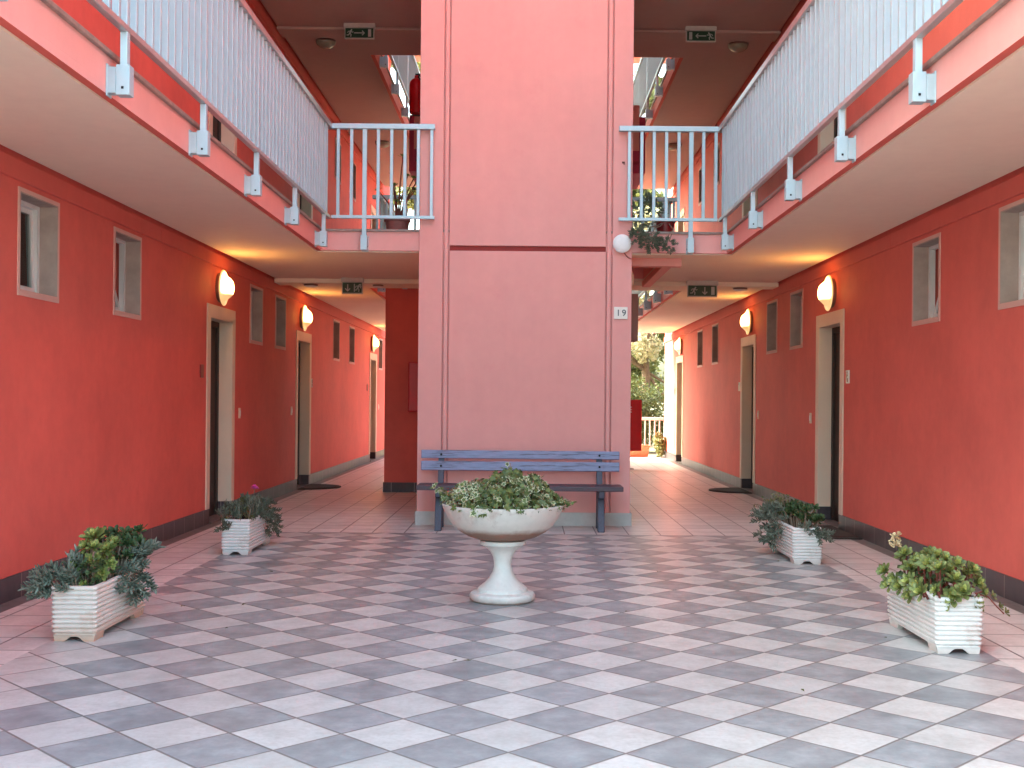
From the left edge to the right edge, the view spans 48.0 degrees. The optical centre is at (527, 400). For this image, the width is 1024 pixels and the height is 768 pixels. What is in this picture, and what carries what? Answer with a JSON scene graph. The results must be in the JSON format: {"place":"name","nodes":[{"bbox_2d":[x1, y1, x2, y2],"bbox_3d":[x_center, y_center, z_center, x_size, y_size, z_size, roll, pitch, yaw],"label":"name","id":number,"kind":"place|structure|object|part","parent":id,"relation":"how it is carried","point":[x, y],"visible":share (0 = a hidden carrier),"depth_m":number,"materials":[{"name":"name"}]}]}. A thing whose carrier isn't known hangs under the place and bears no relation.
{"place":"outdoors","nodes":[
{"label":"outdoors","id":0,"kind":"place"},
{"bbox_2d":[0,532,1023,767],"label":"checkered floor","id":1,"kind":"structure","parent":0,"point":[333,649],"depth_m":5.39,"materials":[{"name":"tile"}]},
{"bbox_2d":[51,567,146,641],"bbox_3d":[-2.348,1.106,6.345,0.241,0.288,0.804,1,0,0],"label":"planter box","id":2,"kind":"object","parent":1,"relation":"on","point":[86,613],"visible":0.63,"depth_m":5.96,"materials":[{"name":"plastic"}]},
{"bbox_2d":[61,526,121,585],"bbox_3d":[-2.335,0.842,6.171,0.260,0.334,0.407,1,0,0],"label":"aeonium plant","id":3,"kind":"object","parent":2,"relation":"in","point":[95,558],"visible":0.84,"depth_m":6.12,"materials":[{"name":"green plant"}]},
{"bbox_2d":[18,537,165,607],"bbox_3d":[-2.313,0.958,6.223,0.334,0.398,0.901,0,0,28],"label":"blue succulent","id":4,"kind":"object","parent":2,"relation":"in","point":[43,579],"visible":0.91,"depth_m":6.10,"materials":[{"name":"grey plant"}]},
{"bbox_2d":[89,524,149,577],"bbox_3d":[-2.303,0.850,6.533,0.340,0.284,0.409,1,0,0],"label":"succulent bush","id":5,"kind":"object","parent":2,"relation":"on","point":[128,539],"visible":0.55,"depth_m":6.43,"materials":[{"name":"green plant"}]},
{"bbox_2d":[221,510,270,554],"bbox_3d":[-2.360,1.105,9.695,0.238,0.288,0.824,1,0,0],"label":"planter box","id":6,"kind":"object","parent":1,"relation":"on","point":[245,536],"visible":0.69,"depth_m":9.29,"materials":[{"name":"stone"}]},
{"bbox_2d":[214,484,282,536],"bbox_3d":[-2.309,0.954,9.653,0.406,0.489,0.973,1,0,0],"label":"grey succulent","id":7,"kind":"object","parent":6,"relation":"in","point":[254,506],"visible":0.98,"depth_m":9.61,"materials":[{"name":"green plant"}]},
{"bbox_2d":[442,500,563,605],"bbox_3d":[-0.156,0.963,7.310,0.776,0.612,0.776,1,0,0],"label":"pedestal urn","id":8,"kind":"object","parent":1,"relation":"on","point":[502,535],"visible":0.9,"depth_m":7.12,"materials":[{"name":"white stone"},{"name":"dark soil"}]},
{"bbox_2d":[429,462,575,517],"bbox_3d":[-0.155,0.558,7.308,0.808,0.339,0.808,1,0,-45],"label":"ivy plant","id":9,"kind":"object","parent":8,"relation":"in","point":[493,492],"visible":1,"depth_m":7.08,"materials":[{"name":"green plant"}]},
{"bbox_2d":[770,519,822,564],"bbox_3d":[2.202,1.145,9.475,0.241,0.288,0.904,1,0,0],"label":"planter box","id":10,"kind":"object","parent":1,"relation":"on","point":[797,545],"visible":0.75,"depth_m":9.03,"materials":[{"name":"concrete"}]},
{"bbox_2d":[748,500,792,552],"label":"blue succulent","id":11,"kind":"object","parent":10,"relation":"in","point":[769,515],"visible":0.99,"depth_m":9.43,"materials":[{"name":"grey plant"}]},
{"bbox_2d":[754,492,793,521],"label":"olive shrub","id":12,"kind":"object","parent":10,"relation":"on","point":[779,498],"visible":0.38,"depth_m":9.62,"materials":[{"name":"green plant"}]},
{"bbox_2d":[781,499,824,527],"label":"succulent bush","id":13,"kind":"object","parent":10,"relation":"on","point":[796,510],"visible":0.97,"depth_m":9.28,"materials":[{"name":"green plant"}]},
{"bbox_2d":[798,520,835,545],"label":"blue succulent","id":14,"kind":"object","parent":10,"relation":"in","point":[825,536],"visible":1,"depth_m":9.00,"materials":[{"name":"grey plant"}]},
{"bbox_2d":[887,574,983,653],"bbox_3d":[2.195,1.145,6.240,0.248,0.288,0.814,1,0,0],"label":"planter box","id":15,"kind":"object","parent":1,"relation":"on","point":[935,625],"visible":0.73,"depth_m":5.85,"materials":[{"name":"plastic"}]},
{"bbox_2d":[876,531,1009,616],"bbox_3d":[2.210,0.917,6.179,0.470,0.350,0.821,1,0,0],"label":"aeonium plant","id":16,"kind":"object","parent":15,"relation":"in","point":[921,564],"visible":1,"depth_m":6.01,"materials":[{"name":"green plant"}]},
{"bbox_2d":[0,456,1023,672],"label":"corridor floor","id":17,"kind":"structure","parent":0,"point":[686,501],"depth_m":11.60,"materials":[{"name":"tile"}]},
{"bbox_2d":[298,484,340,489],"bbox_3d":[-2.928,1.233,16.450,0.520,0.019,0.950,1,0,0],"label":"doormat","id":18,"kind":"object","parent":17,"relation":"on","point":[317,486],"visible":1,"depth_m":16.32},
{"bbox_2d":[383,288,418,491],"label":"storage block","id":19,"kind":"structure","parent":17,"relation":"on","point":[400,420],"depth_m":15.72,"materials":[{"name":"red paint"}]},
{"bbox_2d":[408,362,417,411],"bbox_3d":[-1.448,-0.183,15.647,0.340,0.680,0.144,1,0,0],"label":"fire hose cabinet","id":20,"kind":"object","parent":19,"relation":"attached to","point":[412,386],"visible":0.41,"depth_m":15.59,"materials":[{"name":"red metal"}]},
{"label":"cabinet door","id":21,"kind":"part","parent":20,"relation":"part of","materials":[{"name":"red metal"}]},
{"bbox_2d":[416,450,623,532],"bbox_3d":[-0.073,0.886,11.329,2.000,0.767,0.477,1,0,0],"label":"park bench","id":22,"kind":"object","parent":17,"relation":"on","point":[598,467],"visible":0.91,"depth_m":11.47,"materials":[{"name":"purple paint"}]},
{"bbox_2d":[409,0,645,525],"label":"stair tower","id":23,"kind":"structure","parent":17,"relation":"on","point":[528,108],"depth_m":11.69,"materials":[{"name":"paint"}]},
{"bbox_2d":[409,74,420,115],"bbox_3d":[-1.613,-4.474,16.816,0.227,0.600,0.216,1,0,0],"label":"fire extinguisher","id":24,"kind":"object","parent":23,"relation":"attached to","point":[414,97],"visible":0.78,"depth_m":16.73,"materials":[{"name":"red metal"}]},
{"bbox_2d":[614,307,627,318],"bbox_3d":[0.948,-0.887,11.681,0.140,0.124,0.017,1,0,0],"label":"house number","id":25,"kind":"object","parent":23,"relation":"attached to","point":[620,312],"visible":1,"depth_m":11.67,"materials":[{"name":"white ceramic"}]},
{"bbox_2d":[613,234,631,258],"bbox_3d":[0.962,-1.556,11.653,0.194,0.250,0.072,1,0,0],"label":"bulkhead lamp","id":26,"kind":"object","parent":23,"relation":"attached to","point":[621,243],"visible":1,"depth_m":11.62,"materials":[{"name":"glass"}]},
{"bbox_2d":[631,294,637,341],"bbox_3d":[1.154,-0.935,13.116,0.189,0.530,0.348,1,0,0],"label":"meter box","id":27,"kind":"object","parent":23,"relation":"attached to","point":[634,320],"visible":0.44,"depth_m":12.94,"materials":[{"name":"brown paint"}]},
{"bbox_2d":[630,400,641,468],"bbox_3d":[1.845,0.636,21.596,0.580,1.300,0.268,1,0,0],"label":"fire hose cabinet","id":28,"kind":"object","parent":17,"relation":"on","point":[636,428],"visible":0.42,"depth_m":21.47,"materials":[{"name":"red metal"}]},
{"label":"cabinet door","id":29,"kind":"part","parent":28,"relation":"part of","materials":[{"name":"red metal"}]},
{"bbox_2d":[630,445,649,456],"bbox_3d":[2.470,1.157,26.350,0.644,0.270,0.284,1,0,0],"label":"flower trough","id":30,"kind":"object","parent":17,"relation":"on","point":[644,452],"visible":0.49,"depth_m":26.24,"materials":[{"name":"ceramic"}]},
{"bbox_2d":[652,431,666,457],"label":"plant","id":31,"kind":"object","parent":17,"relation":"on","point":[660,443],"visible":0.99,"depth_m":26.07,"materials":[{"name":"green plant"}]},
{"bbox_2d":[709,487,751,493],"bbox_3d":[2.857,1.284,16.450,0.520,0.019,0.950,1,0,0],"label":"doormat","id":32,"kind":"object","parent":17,"relation":"on","point":[732,490],"visible":1,"depth_m":16.28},
{"bbox_2d":[818,525,861,539],"bbox_3d":[2.907,1.284,11.250,0.420,0.019,1.100,1,0,0],"label":"doormat","id":33,"kind":"object","parent":17,"relation":"on","point":[841,534],"visible":0.5,"depth_m":10.94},
{"bbox_2d":[391,64,665,402],"label":"sky","id":34,"kind":"structure","parent":0,"point":[410,213],"materials":[{"name":"white"}]},
{"bbox_2d":[642,403,663,455],"bbox_3d":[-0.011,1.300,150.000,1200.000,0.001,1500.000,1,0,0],"label":"ground","id":35,"kind":"structure","parent":0,"point":[652,452],"depth_m":30.52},
{"bbox_2d":[0,0,420,604],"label":"apartment wing","id":36,"kind":"structure","parent":35,"relation":"on","point":[130,228],"depth_m":9.47,"materials":[{"name":"paint"}]},
{"bbox_2d":[17,186,59,302],"bbox_3d":[-3.286,-1.004,7.530,0.200,0.682,0.632,0,0,0],"label":"window","id":37,"kind":"structure","parent":36,"relation":"in","point":[42,214],"depth_m":7.79,"materials":[{"name":"paint"}]},
{"bbox_2d":[113,226,141,319],"bbox_3d":[-3.353,-1.004,9.200,0.333,0.682,0.632,0,0,0],"label":"window","id":38,"kind":"structure","parent":36,"relation":"in","point":[130,245],"depth_m":9.48,"materials":[{"name":"paint"}]},
{"bbox_2d":[0,0,331,246],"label":"balcony railing","id":39,"kind":"object","parent":36,"relation":"attached to","point":[226,63],"visible":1,"depth_m":7.91,"materials":[{"name":"grey metal"}]},
{"bbox_2d":[200,364,203,377],"bbox_3d":[-3.197,-0.288,11.300,0.014,0.130,0.100,1,0,0],"label":"door sign","id":40,"kind":"object","parent":36,"relation":"attached to","point":[201,370],"visible":1,"depth_m":11.27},
{"bbox_2d":[205,303,235,523],"bbox_3d":[-3.303,0.139,12.020,0.250,2.225,1.086,0,0,0],"label":"door","id":41,"kind":"structure","parent":36,"relation":"in","point":[221,322],"depth_m":12.44,"materials":[{"name":"wood"}]},
{"bbox_2d":[208,112,236,155],"bbox_3d":[-3.277,-2.861,12.020,0.250,2.225,1.086,0,0,0],"label":"door","id":42,"kind":"structure","parent":36,"relation":"in","point":[216,128],"depth_m":12.44,"materials":[{"name":"metal"}]},
{"bbox_2d":[215,270,233,305],"bbox_3d":[-3.121,-1.167,11.930,0.150,0.374,0.374,1,0,0],"label":"wall lamp","id":43,"kind":"object","parent":36,"relation":"attached to","point":[224,287],"visible":1,"depth_m":11.83,"materials":[{"name":"beige"}]},
{"bbox_2d":[238,408,240,417],"bbox_3d":[-3.200,0.142,12.800,0.016,0.116,0.076,1,0,0],"label":"doorbell","id":44,"kind":"object","parent":36,"relation":"attached to","point":[239,412],"visible":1,"depth_m":12.78,"materials":[{"name":"white plastic"}]},
{"bbox_2d":[249,284,262,345],"bbox_3d":[-3.276,-1.004,13.570,0.180,0.682,0.632,0,0,0],"label":"window","id":45,"kind":"structure","parent":36,"relation":"in","point":[256,293],"depth_m":13.85,"materials":[{"name":"glass"}]},
{"bbox_2d":[275,294,285,349],"bbox_3d":[-3.250,-1.003,14.900,0.127,0.682,0.632,0,0,0],"label":"window","id":46,"kind":"structure","parent":36,"relation":"in","point":[280,302],"depth_m":15.18,"materials":[{"name":"glass"}]},
{"bbox_2d":[295,330,311,489],"bbox_3d":[-3.303,0.139,16.450,0.250,2.225,1.086,0,0,0],"label":"door","id":47,"kind":"structure","parent":36,"relation":"in","point":[303,340],"depth_m":16.87,"materials":[{"name":"metal"}]},
{"bbox_2d":[297,193,312,219],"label":"door","id":48,"kind":"structure","parent":36,"relation":"in","point":[302,203],"depth_m":16.87,"materials":[{"name":"wood"}]},
{"bbox_2d":[299,305,311,330],"bbox_3d":[-3.121,-1.167,16.280,0.150,0.374,0.374,1,0,0],"label":"wall lamp","id":49,"kind":"object","parent":36,"relation":"attached to","point":[305,317],"visible":1,"depth_m":16.18,"materials":[{"name":"beige"}]},
{"bbox_2d":[316,38,335,48],"bbox_3d":[-2.620,-4.623,14.950,0.262,0.100,0.262,1,0,0],"label":"ceiling lamp","id":50,"kind":"object","parent":36,"relation":"attached to","point":[325,43],"visible":1,"depth_m":14.87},
{"bbox_2d":[333,319,339,360],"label":"window","id":51,"kind":"structure","parent":36,"relation":"in","point":[336,324],"depth_m":19.53,"materials":[{"name":"paint"}]},
{"bbox_2d":[334,137,340,184],"bbox_3d":[-3.224,-4.003,19.250,0.127,0.682,0.632,0,0,0],"label":"window","id":52,"kind":"structure","parent":36,"relation":"in","point":[335,137],"depth_m":19.53,"materials":[{"name":"paint"}]},
{"bbox_2d":[349,325,354,364],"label":"window","id":53,"kind":"structure","parent":36,"relation":"in","point":[351,329],"depth_m":21.23,"materials":[{"name":"glass"}]},
{"bbox_2d":[353,161,355,201],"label":"window","id":54,"kind":"structure","parent":36,"relation":"in","point":[354,165],"depth_m":21.23,"materials":[{"name":"paint"}]},
{"bbox_2d":[369,352,376,460],"bbox_3d":[-3.303,0.139,23.850,0.250,2.225,1.086,0,0,0],"label":"door","id":55,"kind":"structure","parent":36,"relation":"in","point":[372,357],"depth_m":24.27,"materials":[{"name":"wood"}]},
{"bbox_2d":[371,204,375,228],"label":"door","id":56,"kind":"structure","parent":36,"relation":"in","point":[373,211],"depth_m":23.93,"materials":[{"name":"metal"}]},
{"bbox_2d":[371,335,378,351],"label":"wall lamp","id":57,"kind":"object","parent":36,"relation":"attached to","point":[374,343],"visible":1,"depth_m":23.50,"materials":[{"name":"beige"}]},
{"bbox_2d":[378,338,382,369],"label":"window","id":58,"kind":"structure","parent":36,"relation":"in","point":[380,366],"depth_m":25.33,"materials":[{"name":"paint"}]},
{"bbox_2d":[375,140,389,147],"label":"ceiling lamp","id":59,"kind":"object","parent":36,"relation":"attached to","point":[384,143],"visible":0.83,"depth_m":20.72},
{"bbox_2d":[377,199,394,291],"bbox_3d":[-2.035,-2.158,20.425,0.118,1.280,9.350,1,0,0],"label":"balcony railing","id":60,"kind":"object","parent":36,"relation":"attached to","point":[382,210],"visible":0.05,"depth_m":15.94,"materials":[{"name":"grey metal"}]},
{"bbox_2d":[379,55,419,116],"bbox_3d":[-2.008,-5.308,20.425,0.118,1.280,9.350,1,0,0],"label":"balcony railing","id":61,"kind":"object","parent":36,"relation":"attached to","point":[406,68],"visible":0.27,"depth_m":18.47,"materials":[{"name":"grey metal"}]},
{"bbox_2d":[0,456,1023,613],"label":"floor edge strip","id":62,"kind":"object","parent":36,"relation":"attached to","point":[13,603],"depth_m":10.42,"materials":[{"name":"grey tile"}]},
{"bbox_2d":[274,0,780,290],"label":"connecting bridge","id":63,"kind":"structure","parent":36,"relation":"attached to","point":[389,258],"depth_m":13.78,"materials":[{"name":"paint"}]},
{"bbox_2d":[304,284,317,287],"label":"ceiling lamp","id":64,"kind":"object","parent":63,"relation":"attached to","point":[311,285],"visible":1,"depth_m":14.49,"materials":[{"name":"white plastic"}]},
{"bbox_2d":[341,277,363,293],"bbox_3d":[-2.168,-1.418,14.265,0.275,0.202,0.080,1,0,0],"label":"exit sign","id":65,"kind":"object","parent":63,"relation":"hanging from","point":[352,285],"visible":1,"depth_m":14.24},
{"bbox_2d":[344,23,375,39],"bbox_3d":[-2.080,-4.572,14.265,0.385,0.192,0.080,1,0,0],"label":"exit sign","id":66,"kind":"object","parent":63,"relation":"hanging from","point":[359,31],"visible":1,"depth_m":14.24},
{"bbox_2d":[373,284,383,287],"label":"ceiling lamp","id":67,"kind":"object","parent":63,"relation":"attached to","point":[378,285],"visible":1,"depth_m":14.49,"materials":[{"name":"white plastic"}]},
{"bbox_2d":[331,123,435,251],"bbox_3d":[-1.457,-2.153,11.661,1.041,1.280,0.118,1,0,0],"label":"balcony railing","id":68,"kind":"object","parent":63,"relation":"attached to","point":[364,216],"visible":1,"depth_m":11.62,"materials":[{"name":"grey metal"}]},
{"bbox_2d":[372,195,415,288],"bbox_3d":[-1.598,-2.154,15.659,1.033,1.280,0.118,1,0,0],"label":"balcony railing","id":69,"kind":"object","parent":63,"relation":"attached to","point":[387,197],"visible":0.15,"depth_m":15.67,"materials":[{"name":"grey metal"}]},
{"bbox_2d":[384,219,410,228],"bbox_3d":[-1.384,-1.845,12.250,0.284,0.205,0.284,1,0,0],"label":"flower pot","id":70,"kind":"object","parent":63,"relation":"on","point":[397,223],"visible":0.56,"depth_m":12.14,"materials":[{"name":"red ceramic"}]},
{"bbox_2d":[375,153,416,215],"bbox_3d":[-1.358,-2.262,12.238,0.538,0.725,0.187,0,0,-6],"label":"aeonium plant","id":71,"kind":"object","parent":70,"relation":"on","point":[398,204],"visible":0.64,"depth_m":12.23,"materials":[{"name":"green plant"}]},
{"bbox_2d":[632,197,676,290],"bbox_3d":[1.565,-2.126,15.659,0.993,1.280,0.118,1,0,0],"label":"balcony railing","id":72,"kind":"object","parent":63,"relation":"attached to","point":[673,200],"visible":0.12,"depth_m":15.67,"materials":[{"name":"grey metal"}]},
{"bbox_2d":[655,217,675,231],"bbox_3d":[1.436,-1.802,11.980,0.220,0.170,0.220,1,0,0],"label":"flower pot","id":73,"kind":"object","parent":63,"relation":"on","point":[665,227],"visible":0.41,"depth_m":11.90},
{"bbox_2d":[627,190,678,254],"bbox_3d":[1.239,-1.819,11.717,0.519,0.708,0.590,0,0,-9],"label":"trailing succulent","id":74,"kind":"object","parent":73,"relation":"in","point":[655,239],"visible":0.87,"depth_m":11.58,"materials":[{"name":"green plant"}]},
{"bbox_2d":[618,126,718,254],"bbox_3d":[1.424,-2.128,11.661,1.001,1.280,0.118,1,0,0],"label":"balcony railing","id":75,"kind":"object","parent":63,"relation":"attached to","point":[691,131],"visible":1,"depth_m":11.62,"materials":[{"name":"grey metal"}]},
{"bbox_2d":[685,26,716,42],"bbox_3d":[2.150,-4.535,14.265,0.385,0.192,0.080,1,0,0],"label":"exit sign","id":76,"kind":"object","parent":63,"relation":"hanging from","point":[700,34],"visible":1,"depth_m":14.24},
{"bbox_2d":[686,281,717,296],"bbox_3d":[2.167,-1.380,14.265,0.390,0.202,0.080,1,0,0],"label":"exit sign","id":77,"kind":"object","parent":63,"relation":"hanging from","point":[701,288],"visible":1,"depth_m":14.24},
{"bbox_2d":[733,287,746,290],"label":"ceiling lamp","id":78,"kind":"object","parent":63,"relation":"attached to","point":[740,289],"visible":1,"depth_m":14.48,"materials":[{"name":"white plastic"}]},
{"bbox_2d":[393,187,415,211],"bbox_3d":[-3.172,-3.737,35.244,6.274,10.170,5.993,0,0,-29],"label":"garden tree","id":79,"kind":"object","parent":35,"relation":"on","point":[410,204],"depth_m":34.59,"materials":[{"name":"green plant"}]},
{"bbox_2d":[391,62,420,215],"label":"garden tree","id":80,"kind":"object","parent":35,"relation":"on","point":[419,65],"depth_m":44.29,"materials":[{"name":"green plant"}]},
{"bbox_2d":[631,373,664,448],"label":"garden shrub","id":81,"kind":"object","parent":35,"relation":"on","point":[639,393],"visible":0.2,"depth_m":28.92,"materials":[{"name":"green plant"}]},
{"bbox_2d":[631,205,664,441],"bbox_3d":[3.493,-2.378,35.277,5.524,7.574,4.461,1,0,21],"label":"garden tree","id":82,"kind":"object","parent":35,"relation":"on","point":[645,346],"visible":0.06,"depth_m":35.55,"materials":[{"name":"green plant"}]},
{"bbox_2d":[631,71,664,394],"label":"garden tree","id":83,"kind":"object","parent":35,"relation":"on","point":[638,371],"visible":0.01,"depth_m":42.87,"materials":[{"name":"green plant"}]},
{"bbox_2d":[632,76,663,228],"bbox_3d":[5.180,-6.392,41.123,6.181,15.622,4.913,0,0,-29],"label":"garden tree","id":84,"kind":"object","parent":35,"relation":"on","point":[635,192],"visible":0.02,"depth_m":39.20,"materials":[{"name":"green plant"}]},
{"bbox_2d":[642,417,663,447],"bbox_3d":[-0.007,0.818,26.900,10.060,0.905,0.062,1,0,0],"label":"garden fence","id":85,"kind":"object","parent":35,"relation":"on","point":[652,418],"visible":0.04,"depth_m":26.89,"materials":[{"name":"white plastic"}]},
{"bbox_2d":[634,0,1023,605],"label":"apartment wing","id":86,"kind":"structure","parent":35,"relation":"on","point":[905,230],"depth_m":9.76,"materials":[{"name":"paint"}]},
{"bbox_2d":[632,202,672,316],"bbox_3d":[1.983,-2.123,20.425,0.118,1.280,9.350,1,0,0],"label":"balcony railing","id":87,"kind":"object","parent":86,"relation":"attached to","point":[656,299],"visible":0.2,"depth_m":18.49,"materials":[{"name":"grey metal"}]},
{"bbox_2d":[633,57,674,118],"bbox_3d":[2.010,-5.273,20.425,0.118,1.280,9.350,1,0,0],"label":"balcony railing","id":88,"kind":"object","parent":86,"relation":"attached to","point":[646,78],"visible":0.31,"depth_m":18.92,"materials":[{"name":"grey metal"}]},
{"bbox_2d":[668,143,681,149],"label":"ceiling lamp","id":89,"kind":"object","parent":86,"relation":"attached to","point":[672,146],"visible":0.71,"depth_m":20.71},
{"bbox_2d":[674,337,682,354],"bbox_3d":[3.092,-1.113,23.600,0.150,0.374,0.374,1,0,0],"label":"wall lamp","id":90,"kind":"object","parent":86,"relation":"attached to","point":[678,345],"visible":1,"depth_m":23.50,"materials":[{"name":"beige"}]},
{"bbox_2d":[675,355,683,463],"bbox_3d":[3.251,0.196,23.851,0.250,2.225,1.082,0,0,0],"label":"door","id":91,"kind":"structure","parent":86,"relation":"in","point":[680,359],"depth_m":24.27,"materials":[{"name":"metal"}]},
{"bbox_2d":[677,207,684,231],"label":"door","id":92,"kind":"structure","parent":86,"relation":"in","point":[680,225],"depth_m":23.87,"materials":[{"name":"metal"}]},
{"bbox_2d":[697,329,702,367],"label":"window","id":93,"kind":"structure","parent":86,"relation":"in","point":[699,333],"depth_m":21.35,"materials":[{"name":"paint"}]},
{"bbox_2d":[699,166,701,205],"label":"window","id":94,"kind":"structure","parent":86,"relation":"in","point":[700,170],"depth_m":21.35,"materials":[{"name":"paint"}]},
{"bbox_2d":[712,323,718,364],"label":"window","id":95,"kind":"structure","parent":86,"relation":"in","point":[715,328],"depth_m":19.66,"materials":[{"name":"glass"}]},
{"bbox_2d":[713,142,719,189],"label":"window","id":96,"kind":"structure","parent":86,"relation":"in","point":[718,176],"depth_m":19.66,"materials":[{"name":"paint"}]},
{"bbox_2d":[728,41,748,52],"bbox_3d":[2.740,-4.577,14.950,0.262,0.100,0.262,1,0,0],"label":"ceiling lamp","id":97,"kind":"object","parent":86,"relation":"attached to","point":[738,46],"visible":1,"depth_m":14.87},
{"bbox_2d":[740,309,752,334],"bbox_3d":[3.092,-1.113,16.280,0.150,0.374,0.374,1,0,0],"label":"wall lamp","id":98,"kind":"object","parent":86,"relation":"attached to","point":[746,321],"visible":1,"depth_m":16.18,"materials":[{"name":"beige"}]},
{"bbox_2d":[740,334,755,492],"bbox_3d":[3.251,0.196,16.451,0.250,2.225,1.082,0,0,0],"label":"door","id":99,"kind":"structure","parent":86,"relation":"in","point":[748,344],"depth_m":16.87,"materials":[{"name":"metal"}]},
{"bbox_2d":[742,190,757,217],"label":"door","id":100,"kind":"structure","parent":86,"relation":"in","point":[745,205],"depth_m":16.87,"materials":[{"name":"wood"}]},
{"bbox_2d":[766,299,777,353],"bbox_3d":[3.244,-0.947,14.880,0.180,0.682,0.632,0,0,0],"label":"window","id":101,"kind":"structure","parent":86,"relation":"in","point":[772,306],"depth_m":15.16,"materials":[{"name":"glass"}]},
{"bbox_2d":[790,288,802,349],"bbox_3d":[3.244,-0.947,13.530,0.180,0.682,0.632,0,0,0],"label":"window","id":102,"kind":"structure","parent":86,"relation":"in","point":[796,298],"depth_m":13.81,"materials":[{"name":"paint"}]},
{"bbox_2d":[809,413,811,422],"bbox_3d":[3.148,0.198,12.800,0.016,0.116,0.076,1,0,0],"label":"doorbell","id":103,"kind":"object","parent":86,"relation":"attached to","point":[810,417],"visible":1,"depth_m":12.78,"materials":[{"name":"white plastic"}]},
{"bbox_2d":[818,275,836,310],"bbox_3d":[3.092,-1.113,11.930,0.150,0.374,0.374,1,0,0],"label":"wall lamp","id":104,"kind":"object","parent":86,"relation":"attached to","point":[827,291],"visible":1,"depth_m":11.83,"materials":[{"name":"beige"}]},
{"bbox_2d":[815,308,844,527],"bbox_3d":[3.251,0.196,12.021,0.250,2.225,1.082,0,0,0],"label":"door","id":105,"kind":"structure","parent":86,"relation":"in","point":[829,393],"depth_m":12.44,"materials":[{"name":"wood"}]},
{"bbox_2d":[818,109,845,152],"bbox_3d":[3.278,-2.804,12.021,0.250,2.225,1.082,0,0,0],"label":"door","id":106,"kind":"structure","parent":86,"relation":"in","point":[827,135],"depth_m":12.44,"materials":[{"name":"wood"}]},
{"bbox_2d":[718,0,963,250],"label":"balcony railing","id":107,"kind":"object","parent":86,"relation":"attached to","point":[825,64],"visible":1,"depth_m":7.90,"materials":[{"name":"grey metal"}]},
{"bbox_2d":[846,370,849,382],"bbox_3d":[3.152,-0.233,11.320,0.016,0.130,0.100,1,0,0],"label":"door sign","id":108,"kind":"object","parent":86,"relation":"attached to","point":[847,376],"visible":1,"depth_m":11.29,"materials":[{"name":"white ceramic"}]},
{"bbox_2d":[912,232,940,326],"bbox_3d":[3.321,-0.946,9.130,0.333,0.682,0.632,0,0,0],"label":"window","id":109,"kind":"structure","parent":86,"relation":"in","point":[924,310],"depth_m":9.41,"materials":[{"name":"paint"}]},
{"bbox_2d":[998,198,1023,309],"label":"window","id":110,"kind":"structure","parent":86,"relation":"in","point":[1011,216],"depth_m":7.68,"materials":[{"name":"glass"}]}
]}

